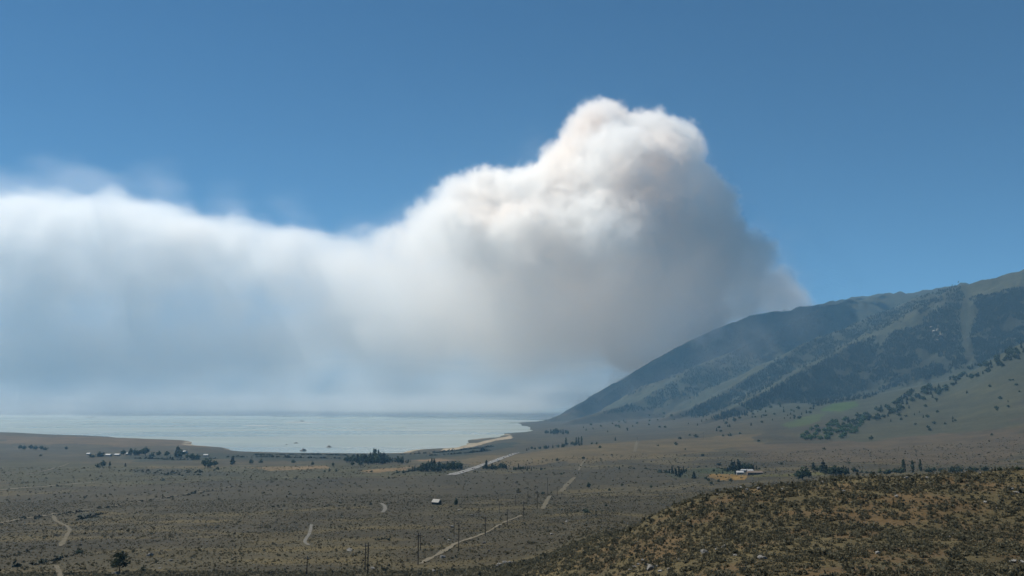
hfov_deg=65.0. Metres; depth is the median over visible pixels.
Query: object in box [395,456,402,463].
cottonwood tree
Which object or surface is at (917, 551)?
sagebrush
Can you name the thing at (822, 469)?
conifer tree
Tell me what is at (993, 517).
sagebrush
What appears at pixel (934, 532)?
sagebrush
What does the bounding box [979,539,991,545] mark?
sagebrush
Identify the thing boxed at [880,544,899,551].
sagebrush
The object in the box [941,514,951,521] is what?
sagebrush
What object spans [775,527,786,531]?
sagebrush
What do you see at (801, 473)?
cottonwood tree
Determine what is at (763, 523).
sagebrush
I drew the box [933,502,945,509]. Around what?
sagebrush
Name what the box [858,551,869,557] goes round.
sagebrush
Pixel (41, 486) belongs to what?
dirt road
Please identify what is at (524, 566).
brush
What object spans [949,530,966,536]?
sagebrush
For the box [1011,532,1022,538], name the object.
sagebrush
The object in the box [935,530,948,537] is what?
sagebrush
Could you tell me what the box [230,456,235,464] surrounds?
conifer tree
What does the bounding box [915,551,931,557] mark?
sagebrush
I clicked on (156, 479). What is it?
dirt road
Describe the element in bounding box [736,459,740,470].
conifer tree
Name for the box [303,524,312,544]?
footpath
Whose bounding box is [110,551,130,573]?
pine tree
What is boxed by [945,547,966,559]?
sagebrush
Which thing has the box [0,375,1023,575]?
ground
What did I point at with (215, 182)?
sky
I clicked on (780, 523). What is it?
sagebrush
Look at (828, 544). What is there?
sagebrush
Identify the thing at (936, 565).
sagebrush
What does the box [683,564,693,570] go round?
sagebrush
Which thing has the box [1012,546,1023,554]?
sagebrush
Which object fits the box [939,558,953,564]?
sagebrush
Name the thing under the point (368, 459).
cottonwood tree
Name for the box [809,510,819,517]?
sagebrush
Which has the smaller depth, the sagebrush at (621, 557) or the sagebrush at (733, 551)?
the sagebrush at (733, 551)
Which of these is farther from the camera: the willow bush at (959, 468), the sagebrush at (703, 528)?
the willow bush at (959, 468)
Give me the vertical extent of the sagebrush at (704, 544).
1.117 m
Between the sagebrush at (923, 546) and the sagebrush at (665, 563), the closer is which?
the sagebrush at (923, 546)
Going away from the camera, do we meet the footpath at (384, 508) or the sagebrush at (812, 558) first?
the sagebrush at (812, 558)
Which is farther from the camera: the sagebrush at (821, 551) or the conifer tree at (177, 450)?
the conifer tree at (177, 450)
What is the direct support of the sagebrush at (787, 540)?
on the ground
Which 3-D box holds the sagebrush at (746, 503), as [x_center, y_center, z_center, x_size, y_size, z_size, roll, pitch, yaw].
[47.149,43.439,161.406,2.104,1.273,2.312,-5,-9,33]
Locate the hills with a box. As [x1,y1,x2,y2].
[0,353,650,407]
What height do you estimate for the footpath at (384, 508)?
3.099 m
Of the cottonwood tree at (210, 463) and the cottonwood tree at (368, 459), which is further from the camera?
the cottonwood tree at (368, 459)
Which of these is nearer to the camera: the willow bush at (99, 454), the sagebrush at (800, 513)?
the sagebrush at (800, 513)
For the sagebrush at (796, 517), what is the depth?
143.37 m
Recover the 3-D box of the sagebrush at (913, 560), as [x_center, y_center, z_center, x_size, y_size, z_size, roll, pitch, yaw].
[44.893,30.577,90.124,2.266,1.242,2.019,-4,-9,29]
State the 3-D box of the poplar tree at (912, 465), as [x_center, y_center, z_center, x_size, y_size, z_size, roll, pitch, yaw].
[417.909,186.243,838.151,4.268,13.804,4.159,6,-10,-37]
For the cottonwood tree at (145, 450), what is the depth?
1903.58 m
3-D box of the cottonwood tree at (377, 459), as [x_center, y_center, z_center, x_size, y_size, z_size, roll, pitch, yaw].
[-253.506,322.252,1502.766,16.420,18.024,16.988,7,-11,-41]
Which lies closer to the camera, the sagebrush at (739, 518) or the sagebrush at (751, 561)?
the sagebrush at (751, 561)
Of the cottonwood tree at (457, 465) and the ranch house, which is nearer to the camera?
the ranch house
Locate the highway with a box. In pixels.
[448,453,516,474]
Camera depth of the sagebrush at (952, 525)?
129.67 m
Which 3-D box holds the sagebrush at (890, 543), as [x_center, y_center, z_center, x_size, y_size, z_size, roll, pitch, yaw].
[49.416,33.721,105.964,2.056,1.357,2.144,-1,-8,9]
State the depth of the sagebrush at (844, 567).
87.05 m
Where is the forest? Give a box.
[591,281,1023,420]
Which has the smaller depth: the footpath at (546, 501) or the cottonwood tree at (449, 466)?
the footpath at (546, 501)
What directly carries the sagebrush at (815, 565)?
on the ground
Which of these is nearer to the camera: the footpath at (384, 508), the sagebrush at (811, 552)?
the sagebrush at (811, 552)
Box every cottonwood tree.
[141,446,149,455]
[176,449,184,457]
[201,458,208,466]
[206,459,213,466]
[365,456,372,464]
[373,456,380,464]
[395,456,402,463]
[434,463,441,471]
[446,462,453,469]
[454,461,463,468]
[796,466,807,479]
[828,465,835,475]
[832,465,841,475]
[841,468,848,473]
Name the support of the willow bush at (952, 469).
on the ground
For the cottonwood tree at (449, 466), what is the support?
on the ground
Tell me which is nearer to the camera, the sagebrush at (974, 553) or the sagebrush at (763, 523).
the sagebrush at (974, 553)
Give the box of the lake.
[0,408,569,452]
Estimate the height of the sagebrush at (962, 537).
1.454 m
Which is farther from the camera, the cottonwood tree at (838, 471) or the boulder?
the cottonwood tree at (838, 471)
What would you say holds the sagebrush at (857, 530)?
on the ground
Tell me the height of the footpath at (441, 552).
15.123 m
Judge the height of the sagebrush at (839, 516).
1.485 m
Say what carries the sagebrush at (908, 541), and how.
on the ground
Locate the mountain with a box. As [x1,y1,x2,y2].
[567,269,1023,428]
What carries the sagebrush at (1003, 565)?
on the ground
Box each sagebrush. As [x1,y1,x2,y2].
[608,553,617,559]
[618,555,626,560]
[662,558,673,566]
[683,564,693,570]
[687,543,696,551]
[699,541,709,546]
[700,524,708,530]
[708,551,721,559]
[715,547,726,554]
[715,557,726,562]
[723,526,732,532]
[726,521,735,528]
[729,546,737,554]
[733,513,744,520]
[739,540,751,548]
[740,501,750,506]
[741,557,754,564]
[759,519,770,526]
[762,532,771,539]
[772,528,780,534]
[773,518,783,525]
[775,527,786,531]
[783,537,792,544]
[792,514,802,520]
[793,511,804,516]
[798,541,810,546]
[804,547,816,555]
[806,516,814,522]
[806,524,818,530]
[808,554,819,562]
[808,558,820,568]
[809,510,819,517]
[814,547,830,555]
[823,507,833,513]
[823,541,834,546]
[826,551,836,559]
[833,553,847,561]
[834,512,843,518]
[840,560,857,571]
[849,521,859,527]
[853,525,867,533]
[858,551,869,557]
[861,483,869,489]
[879,500,890,505]
[880,539,896,547]
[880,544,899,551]
[880,557,890,564]
[881,529,896,536]
[883,533,897,539]
[895,533,911,538]
[900,537,915,544]
[901,555,922,564]
[913,546,925,552]
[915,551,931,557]
[917,543,933,551]
[926,528,938,534]
[927,541,937,547]
[929,562,941,567]
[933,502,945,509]
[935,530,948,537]
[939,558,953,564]
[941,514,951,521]
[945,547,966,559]
[947,521,959,527]
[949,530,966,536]
[956,532,972,540]
[957,559,970,566]
[961,526,976,533]
[968,547,979,555]
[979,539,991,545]
[990,515,1001,521]
[990,542,1010,548]
[998,563,1011,568]
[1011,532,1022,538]
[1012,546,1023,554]
[1014,515,1023,521]
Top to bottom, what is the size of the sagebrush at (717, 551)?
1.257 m
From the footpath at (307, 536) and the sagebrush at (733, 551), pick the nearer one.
the sagebrush at (733, 551)
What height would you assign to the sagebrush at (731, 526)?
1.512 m
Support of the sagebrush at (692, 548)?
on the ground
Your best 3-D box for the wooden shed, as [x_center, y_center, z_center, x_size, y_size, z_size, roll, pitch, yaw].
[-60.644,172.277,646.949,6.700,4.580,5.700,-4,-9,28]
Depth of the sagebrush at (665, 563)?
120.66 m
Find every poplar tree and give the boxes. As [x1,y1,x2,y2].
[901,459,905,471]
[910,460,914,471]
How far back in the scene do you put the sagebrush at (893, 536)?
115.97 m
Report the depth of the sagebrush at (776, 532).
131.79 m
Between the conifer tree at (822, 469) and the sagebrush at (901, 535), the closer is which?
the sagebrush at (901, 535)
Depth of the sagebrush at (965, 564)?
87.91 m
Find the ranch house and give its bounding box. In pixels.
[746,471,762,474]
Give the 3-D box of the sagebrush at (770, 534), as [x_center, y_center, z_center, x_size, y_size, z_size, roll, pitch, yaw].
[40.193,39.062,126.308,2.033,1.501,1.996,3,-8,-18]
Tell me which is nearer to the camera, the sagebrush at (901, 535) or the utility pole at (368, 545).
the sagebrush at (901, 535)
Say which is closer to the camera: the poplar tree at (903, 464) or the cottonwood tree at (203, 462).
the poplar tree at (903, 464)
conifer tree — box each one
[173,445,181,456]
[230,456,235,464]
[381,451,385,463]
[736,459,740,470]
[819,460,826,472]
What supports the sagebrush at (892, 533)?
on the ground
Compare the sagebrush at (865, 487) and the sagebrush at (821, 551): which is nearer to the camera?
the sagebrush at (821, 551)
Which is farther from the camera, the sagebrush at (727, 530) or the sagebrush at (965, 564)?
the sagebrush at (727, 530)
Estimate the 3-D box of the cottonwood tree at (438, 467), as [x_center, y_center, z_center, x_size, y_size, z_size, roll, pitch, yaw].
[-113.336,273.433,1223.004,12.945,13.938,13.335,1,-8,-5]
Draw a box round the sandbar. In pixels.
[285,422,317,422]
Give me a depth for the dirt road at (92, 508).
670.68 m
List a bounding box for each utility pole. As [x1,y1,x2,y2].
[362,543,367,570]
[366,542,370,573]
[415,532,420,564]
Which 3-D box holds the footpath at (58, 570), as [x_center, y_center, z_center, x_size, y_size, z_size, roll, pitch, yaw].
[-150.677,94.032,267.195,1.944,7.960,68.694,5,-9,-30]
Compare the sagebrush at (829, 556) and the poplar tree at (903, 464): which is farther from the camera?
the poplar tree at (903, 464)
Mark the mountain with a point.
(851, 310)
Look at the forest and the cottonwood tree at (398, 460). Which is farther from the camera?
the forest
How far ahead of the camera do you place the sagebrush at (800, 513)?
146.92 m
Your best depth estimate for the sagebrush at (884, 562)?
90.38 m
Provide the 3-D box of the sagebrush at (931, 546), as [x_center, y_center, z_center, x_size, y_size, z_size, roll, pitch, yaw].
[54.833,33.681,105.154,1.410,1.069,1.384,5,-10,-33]
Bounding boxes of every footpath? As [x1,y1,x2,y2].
[51,513,71,545]
[54,565,62,575]
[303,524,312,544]
[380,503,386,511]
[419,515,521,563]
[541,496,550,508]
[558,477,575,491]
[633,440,638,451]
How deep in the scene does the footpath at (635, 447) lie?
1659.60 m
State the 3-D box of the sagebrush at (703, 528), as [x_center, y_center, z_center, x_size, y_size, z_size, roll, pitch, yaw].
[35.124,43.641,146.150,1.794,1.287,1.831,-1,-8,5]
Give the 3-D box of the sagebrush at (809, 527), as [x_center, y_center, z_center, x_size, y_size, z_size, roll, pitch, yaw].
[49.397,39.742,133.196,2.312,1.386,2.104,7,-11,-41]
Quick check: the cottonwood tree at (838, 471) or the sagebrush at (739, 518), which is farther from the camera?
the cottonwood tree at (838, 471)
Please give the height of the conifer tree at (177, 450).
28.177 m
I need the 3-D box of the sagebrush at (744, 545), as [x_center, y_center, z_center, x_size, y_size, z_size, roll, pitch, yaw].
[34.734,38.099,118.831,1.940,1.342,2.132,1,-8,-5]
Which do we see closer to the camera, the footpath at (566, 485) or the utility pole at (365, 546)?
the utility pole at (365, 546)
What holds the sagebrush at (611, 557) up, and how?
on the ground
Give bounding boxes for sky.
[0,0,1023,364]
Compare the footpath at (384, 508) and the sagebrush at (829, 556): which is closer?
the sagebrush at (829, 556)
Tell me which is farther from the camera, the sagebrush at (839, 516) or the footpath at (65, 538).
the footpath at (65, 538)
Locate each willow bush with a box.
[95,451,104,456]
[947,466,955,471]
[955,466,963,471]
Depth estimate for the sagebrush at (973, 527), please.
122.02 m
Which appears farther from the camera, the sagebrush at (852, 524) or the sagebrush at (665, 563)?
the sagebrush at (852, 524)
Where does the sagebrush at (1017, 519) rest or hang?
on the ground
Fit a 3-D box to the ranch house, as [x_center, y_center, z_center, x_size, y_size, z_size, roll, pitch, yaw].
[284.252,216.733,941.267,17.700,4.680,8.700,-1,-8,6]
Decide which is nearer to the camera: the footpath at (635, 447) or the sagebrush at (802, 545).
the sagebrush at (802, 545)
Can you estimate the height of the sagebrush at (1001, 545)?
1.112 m
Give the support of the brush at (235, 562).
on the ground
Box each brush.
[0,437,1023,572]
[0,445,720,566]
[0,466,1023,575]
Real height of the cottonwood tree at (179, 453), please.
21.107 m
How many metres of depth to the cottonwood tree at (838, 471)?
830.30 m
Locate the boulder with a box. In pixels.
[647,564,654,570]
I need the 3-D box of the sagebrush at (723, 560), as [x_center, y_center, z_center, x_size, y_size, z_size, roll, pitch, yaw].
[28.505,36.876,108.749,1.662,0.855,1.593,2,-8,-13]
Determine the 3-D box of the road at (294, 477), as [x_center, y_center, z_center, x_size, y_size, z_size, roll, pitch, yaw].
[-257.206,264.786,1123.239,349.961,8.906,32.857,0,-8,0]
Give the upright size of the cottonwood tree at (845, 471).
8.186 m
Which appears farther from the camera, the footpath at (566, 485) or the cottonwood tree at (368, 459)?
the cottonwood tree at (368, 459)
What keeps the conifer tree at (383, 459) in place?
on the ground
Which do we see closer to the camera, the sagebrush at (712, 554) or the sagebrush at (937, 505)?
the sagebrush at (712, 554)
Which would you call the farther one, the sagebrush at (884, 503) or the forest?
the forest
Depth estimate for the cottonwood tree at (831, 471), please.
831.43 m
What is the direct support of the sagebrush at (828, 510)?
on the ground
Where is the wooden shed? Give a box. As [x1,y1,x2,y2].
[432,499,441,504]
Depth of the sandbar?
5094.32 m
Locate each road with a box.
[0,482,92,489]
[1,482,251,522]
[104,479,194,481]
[217,474,437,480]
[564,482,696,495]
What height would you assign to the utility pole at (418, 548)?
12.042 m
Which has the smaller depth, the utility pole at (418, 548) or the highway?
the utility pole at (418, 548)

